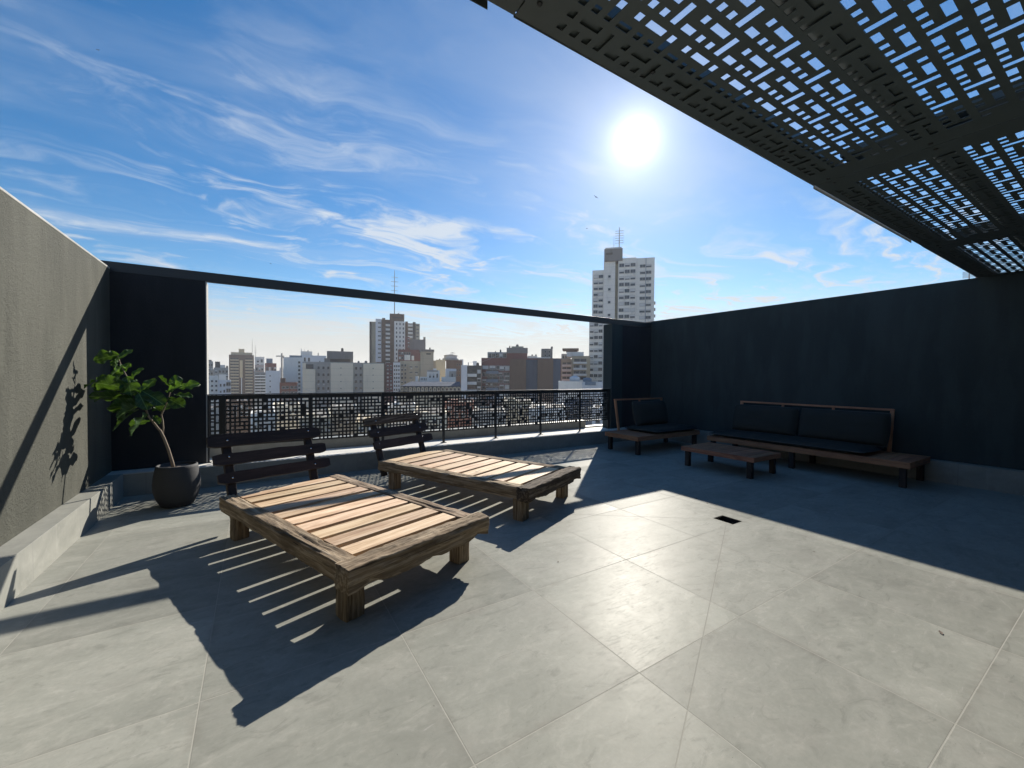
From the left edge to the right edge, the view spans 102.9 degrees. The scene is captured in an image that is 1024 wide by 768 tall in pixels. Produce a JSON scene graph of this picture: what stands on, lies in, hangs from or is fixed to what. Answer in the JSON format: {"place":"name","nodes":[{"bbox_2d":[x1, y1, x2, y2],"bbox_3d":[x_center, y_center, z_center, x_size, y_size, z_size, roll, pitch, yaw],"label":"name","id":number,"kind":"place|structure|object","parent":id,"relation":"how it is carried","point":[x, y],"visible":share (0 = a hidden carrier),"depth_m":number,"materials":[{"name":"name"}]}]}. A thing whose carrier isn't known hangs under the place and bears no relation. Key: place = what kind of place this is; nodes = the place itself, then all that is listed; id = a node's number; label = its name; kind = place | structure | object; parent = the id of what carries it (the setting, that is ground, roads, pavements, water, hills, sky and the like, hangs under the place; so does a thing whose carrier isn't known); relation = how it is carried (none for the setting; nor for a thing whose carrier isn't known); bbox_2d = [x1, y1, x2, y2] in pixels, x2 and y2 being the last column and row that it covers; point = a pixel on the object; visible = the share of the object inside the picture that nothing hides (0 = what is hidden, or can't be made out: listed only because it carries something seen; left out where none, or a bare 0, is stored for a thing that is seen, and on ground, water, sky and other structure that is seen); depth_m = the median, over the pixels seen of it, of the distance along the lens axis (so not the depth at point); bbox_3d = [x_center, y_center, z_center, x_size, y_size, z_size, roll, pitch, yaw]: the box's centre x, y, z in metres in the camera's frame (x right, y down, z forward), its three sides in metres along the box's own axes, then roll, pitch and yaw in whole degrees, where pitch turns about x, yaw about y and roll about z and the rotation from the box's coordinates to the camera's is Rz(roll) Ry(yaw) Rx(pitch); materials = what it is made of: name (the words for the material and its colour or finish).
{"place":"outdoors","nodes":[
{"label":"outdoors","id":0,"kind":"place"},
{"bbox_2d":[209,360,212,375],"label":"apartment building","id":1,"kind":"structure","parent":0,"point":[210,367],"depth_m":260.86,"materials":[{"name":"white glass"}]},
{"bbox_2d":[209,376,217,401],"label":"apartment building","id":2,"kind":"structure","parent":0,"point":[213,384],"depth_m":165.01,"materials":[{"name":"white concrete"}]},
{"bbox_2d":[211,404,218,433],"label":"house","id":3,"kind":"structure","parent":0,"point":[217,417],"depth_m":70.70,"materials":[{"name":"grey concrete"}]},
{"bbox_2d":[214,362,227,379],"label":"apartment building","id":4,"kind":"structure","parent":0,"point":[219,369],"depth_m":250.43,"materials":[{"name":"white concrete"}]},
{"bbox_2d":[218,374,230,401],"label":"apartment building","id":5,"kind":"structure","parent":0,"point":[224,385],"depth_m":160.23,"materials":[{"name":"white concrete"}]},
{"bbox_2d":[226,399,250,432],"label":"house","id":6,"kind":"structure","parent":0,"point":[237,412],"depth_m":95.11,"materials":[{"name":"grey concrete"}]},
{"bbox_2d":[229,349,256,408],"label":"apartment building","id":7,"kind":"structure","parent":0,"point":[241,369],"depth_m":390.06,"materials":[{"name":"beige concrete"}]},
{"bbox_2d":[255,357,263,364],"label":"apartment building","id":8,"kind":"structure","parent":0,"point":[259,360],"depth_m":330.05,"materials":[{"name":"white concrete"}]},
{"bbox_2d":[254,365,265,406],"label":"apartment building","id":9,"kind":"structure","parent":0,"point":[259,380],"depth_m":279.94,"materials":[{"name":"white concrete"}]},
{"bbox_2d":[251,406,274,431],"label":"house","id":10,"kind":"structure","parent":0,"point":[269,422],"depth_m":60.33,"materials":[{"name":"concrete"}]},
{"bbox_2d":[265,358,275,371],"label":"apartment building","id":11,"kind":"structure","parent":0,"point":[270,365],"depth_m":300.34,"materials":[{"name":"brown"}]},
{"bbox_2d":[266,371,279,406],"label":"apartment building","id":12,"kind":"structure","parent":0,"point":[272,381],"depth_m":200.12,"materials":[{"name":"white concrete"}]},
{"bbox_2d":[273,402,299,429],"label":"house","id":13,"kind":"structure","parent":0,"point":[286,406],"depth_m":80.34,"materials":[{"name":"tile"}]},
{"bbox_2d":[280,378,297,400],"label":"apartment building","id":14,"kind":"structure","parent":0,"point":[288,387],"depth_m":150.25,"materials":[{"name":"brick"}]},
{"bbox_2d":[283,355,303,403],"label":"apartment building","id":15,"kind":"structure","parent":0,"point":[292,368],"depth_m":220.31,"materials":[{"name":"white concrete"}]},
{"bbox_2d":[301,349,325,361],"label":"apartment building","id":16,"kind":"structure","parent":0,"point":[307,356],"depth_m":259.99,"materials":[{"name":"white concrete"}]},
{"bbox_2d":[299,408,332,434],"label":"house","id":17,"kind":"structure","parent":0,"point":[329,421],"depth_m":52.67,"materials":[{"name":"tile"}]},
{"bbox_2d":[324,348,352,361],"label":"apartment building","id":18,"kind":"structure","parent":0,"point":[342,355],"depth_m":214.35,"materials":[{"name":"concrete"}]},
{"bbox_2d":[302,361,383,411],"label":"apartment building","id":19,"kind":"structure","parent":0,"point":[326,377],"depth_m":188.41,"materials":[{"name":"white concrete"}]},
{"bbox_2d":[329,404,356,434],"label":"house","id":20,"kind":"structure","parent":0,"point":[344,418],"depth_m":70.15,"materials":[{"name":"grey concrete"}]},
{"bbox_2d":[356,413,389,432],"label":"house","id":21,"kind":"structure","parent":0,"point":[369,417],"depth_m":48.45,"materials":[{"name":"tile"}]},
{"bbox_2d":[369,271,419,410],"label":"apartment building","id":22,"kind":"structure","parent":0,"point":[386,340],"depth_m":289.33,"materials":[{"name":"grey concrete"}]},
{"bbox_2d":[393,362,399,400],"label":"apartment building","id":23,"kind":"structure","parent":0,"point":[396,377],"depth_m":200.08,"materials":[{"name":"white concrete"}]},
{"bbox_2d":[388,401,414,426],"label":"house","id":24,"kind":"structure","parent":0,"point":[401,410],"depth_m":85.19,"materials":[{"name":"grey concrete"}]},
{"bbox_2d":[398,349,419,361],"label":"apartment building","id":25,"kind":"structure","parent":0,"point":[408,355],"depth_m":239.36,"materials":[{"name":"brown brick"}]},
{"bbox_2d":[405,337,425,349],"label":"apartment building","id":26,"kind":"structure","parent":0,"point":[414,344],"depth_m":269.66,"materials":[{"name":"concrete"}]},
{"bbox_2d":[400,348,435,387],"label":"apartment building","id":27,"kind":"structure","parent":0,"point":[410,371],"depth_m":214.29,"materials":[{"name":"concrete"}]},
{"bbox_2d":[415,368,439,381],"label":"apartment building","id":28,"kind":"structure","parent":0,"point":[433,375],"depth_m":164.97,"materials":[{"name":"concrete"}]},
{"bbox_2d":[417,406,446,429],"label":"house","id":29,"kind":"structure","parent":0,"point":[435,417],"depth_m":56.27,"materials":[{"name":"grey concrete"}]},
{"bbox_2d":[436,359,444,381],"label":"apartment building","id":30,"kind":"structure","parent":0,"point":[440,365],"depth_m":185.14,"materials":[{"name":"beige concrete"}]},
{"bbox_2d":[442,352,461,383],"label":"apartment building","id":31,"kind":"structure","parent":0,"point":[453,361],"depth_m":220.39,"materials":[{"name":"beige concrete"}]},
{"bbox_2d":[445,399,473,427],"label":"house","id":32,"kind":"structure","parent":0,"point":[458,413],"depth_m":91.99,"materials":[{"name":"brick"}]},
{"bbox_2d":[467,363,480,404],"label":"apartment building","id":33,"kind":"structure","parent":0,"point":[473,378],"depth_m":160.02,"materials":[{"name":"white concrete"}]},
{"bbox_2d":[472,406,505,426],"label":"house","id":34,"kind":"structure","parent":0,"point":[488,415],"depth_m":62.02,"materials":[{"name":"grey concrete"}]},
{"bbox_2d":[0,439,1023,767],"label":"terrace floor","id":35,"kind":"structure","parent":0,"point":[800,615],"depth_m":2.28,"materials":[{"name":"tile"}]},
{"bbox_2d":[0,187,111,545],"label":"stucco wall","id":36,"kind":"structure","parent":35,"relation":"on","point":[55,436],"depth_m":3.40,"materials":[{"name":"grey paint"}]},
{"bbox_2d":[0,474,122,610],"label":"tiled curb","id":37,"kind":"structure","parent":35,"relation":"on","point":[31,554],"depth_m":3.15,"materials":[{"name":"tile"}]},
{"bbox_2d":[152,461,200,508],"bbox_3d":[-3.709,1.113,4.522,0.424,0.454,0.424,0,1,-32],"label":"fig pot","id":38,"kind":"object","parent":35,"relation":"on","point":[178,485],"visible":0.98,"depth_m":4.38,"materials":[{"name":"ceramic"}]},
{"bbox_2d":[84,349,199,466],"bbox_3d":[-3.939,0.292,4.374,0.913,1.330,0.483,-1,2,-53],"label":"fiddle leaf fig","id":39,"kind":"object","parent":38,"relation":"on","point":[146,399],"visible":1,"depth_m":4.24,"materials":[{"name":"green plant"}]},
{"bbox_2d":[206,427,488,622],"bbox_3d":[-1.531,0.940,3.525,2.532,0.885,1.194,1,1,39],"label":"timber daybed","id":40,"kind":"object","parent":35,"relation":"on","point":[351,538],"visible":1,"depth_m":3.20,"materials":[{"name":"brown wood"}]},
{"bbox_2d":[106,426,628,496],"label":"tiled curb","id":41,"kind":"structure","parent":35,"relation":"on","point":[342,459],"depth_m":6.57,"materials":[{"name":"tile"}]},
{"bbox_2d":[109,272,208,470],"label":"black wall","id":42,"kind":"structure","parent":41,"relation":"on","point":[158,326],"depth_m":5.14,"materials":[{"name":"paint"}]},
{"bbox_2d":[101,260,651,327],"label":"steel beam","id":43,"kind":"structure","parent":42,"relation":"on","point":[147,270],"depth_m":6.24,"materials":[{"name":"black metal"}]},
{"bbox_2d":[204,389,609,463],"bbox_3d":[-0.916,0.580,7.402,7.480,0.912,0.080,0,1,-32],"label":"perforated railing","id":44,"kind":"object","parent":41,"relation":"on","point":[222,406],"visible":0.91,"depth_m":6.84,"materials":[{"name":"black metal"}]},
{"bbox_2d":[602,324,650,428],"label":"slate pier","id":45,"kind":"structure","parent":41,"relation":"on","point":[626,362],"depth_m":9.63,"materials":[{"name":"paint"}]},
{"bbox_2d":[210,420,602,457],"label":"parapet","id":46,"kind":"structure","parent":35,"relation":"on","point":[347,442],"depth_m":7.55,"materials":[{"name":"concrete"}]},
{"bbox_2d":[362,412,580,521],"bbox_3d":[-0.583,0.905,5.188,2.632,0.910,1.213,1,1,34],"label":"timber daybed","id":47,"kind":"object","parent":35,"relation":"on","point":[523,484],"visible":1,"depth_m":4.95,"materials":[{"name":"brown wood"}]},
{"bbox_2d":[605,397,699,454],"bbox_3d":[2.881,0.816,8.440,1.900,1.000,0.943,0,1,-32],"label":"garden lounge chair","id":48,"kind":"object","parent":35,"relation":"on","point":[651,420],"visible":1,"depth_m":8.38,"materials":[{"name":"black fabric"}]},
{"bbox_2d":[714,516,741,523],"bbox_3d":[2.207,1.452,4.182,0.166,0.116,0.206,0,1,-32],"label":"floor drain","id":49,"kind":"object","parent":35,"relation":"in","point":[728,520],"visible":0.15,"depth_m":4.25,"materials":[{"name":"black metal"}]},
{"bbox_2d":[681,442,780,478],"bbox_3d":[3.446,1.197,6.492,0.780,0.318,1.170,0,1,-32],"label":"coffee table","id":50,"kind":"object","parent":35,"relation":"on","point":[750,456],"visible":1,"depth_m":6.24,"materials":[{"name":"brown wood"}]},
{"bbox_2d":[707,401,929,487],"bbox_3d":[4.878,0.861,6.819,0.953,1.000,2.851,0,1,-32],"label":"garden sofa","id":51,"kind":"object","parent":35,"relation":"on","point":[861,436],"visible":1,"depth_m":6.55,"materials":[{"name":"black fabric"}]},
{"bbox_2d":[647,271,1023,469],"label":"slate wall","id":52,"kind":"structure","parent":35,"relation":"on","point":[938,368],"depth_m":6.36,"materials":[{"name":"paint"}]},
{"bbox_2d":[470,0,1023,277],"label":"perforated canopy","id":53,"kind":"object","parent":52,"relation":"on","point":[837,41],"visible":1,"depth_m":1.99,"materials":[{"name":"black metal"}]},
{"bbox_2d":[668,430,1023,495],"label":"tiled curb","id":54,"kind":"structure","parent":35,"relation":"on","point":[999,479],"depth_m":5.67,"materials":[{"name":"tile"}]},
{"bbox_2d":[0,0,1023,379],"label":"sky","id":55,"kind":"structure","parent":0,"point":[458,149],"materials":[{"name":"blue"}]},
{"bbox_2d":[502,397,530,422],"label":"house","id":56,"kind":"structure","parent":0,"point":[516,408],"depth_m":95.04,"materials":[{"name":"grey concrete"}]},
{"bbox_2d":[481,344,560,405],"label":"apartment building","id":57,"kind":"structure","parent":0,"point":[514,368],"depth_m":164.84,"materials":[{"name":"concrete"}]},
{"bbox_2d":[529,402,565,422],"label":"house","id":58,"kind":"structure","parent":0,"point":[546,412],"depth_m":66.13,"materials":[{"name":"tile"}]},
{"bbox_2d":[562,348,589,381],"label":"apartment building","id":59,"kind":"structure","parent":0,"point":[580,365],"depth_m":185.09,"materials":[{"name":"white concrete"}]},
{"bbox_2d":[563,398,594,424],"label":"house","id":60,"kind":"structure","parent":0,"point":[588,422],"depth_m":80.00,"materials":[{"name":"stone"}]},
{"bbox_2d":[592,404,602,424],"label":"house","id":61,"kind":"structure","parent":0,"point":[597,422],"depth_m":64.49,"materials":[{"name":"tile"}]},
{"bbox_2d":[589,227,655,381],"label":"apartment building","id":62,"kind":"structure","parent":0,"point":[622,288],"depth_m":198.78,"materials":[{"name":"white concrete"}]},
{"label":"street ground","id":63,"kind":"structure","parent":0,"visible":0},
{"bbox_2d":[276,353,283,377],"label":"tower crane","id":64,"kind":"object","parent":63,"relation":"on","point":[281,356],"visible":0.59,"depth_m":419.41,"materials":[{"name":"white metal"}]},
{"bbox_2d":[398,381,460,405],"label":"mansard building","id":65,"kind":"structure","parent":63,"relation":"on","point":[428,386],"depth_m":150.62,"materials":[{"name":"stone"}]},
{"bbox_2d":[441,369,455,381],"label":"apartment building","id":66,"kind":"structure","parent":63,"relation":"on","point":[450,375],"depth_m":166.96,"materials":[{"name":"white concrete"}]},
{"bbox_2d":[461,362,468,398],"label":"apartment building","id":67,"kind":"structure","parent":63,"relation":"on","point":[464,378],"depth_m":150.09,"materials":[{"name":"grey concrete"}]},
{"bbox_2d":[561,354,571,380],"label":"apartment building","id":68,"kind":"structure","parent":63,"relation":"on","point":[565,368],"depth_m":199.99,"materials":[{"name":"brown concrete"}]},
{"bbox_2d":[558,376,581,401],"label":"apartment building","id":69,"kind":"structure","parent":63,"relation":"on","point":[574,382],"depth_m":120.15,"materials":[{"name":"concrete"}]},
{"bbox_2d":[582,378,602,402],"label":"apartment building","id":70,"kind":"structure","parent":63,"relation":"on","point":[587,383],"depth_m":125.34,"materials":[{"name":"grey concrete"}]}
]}

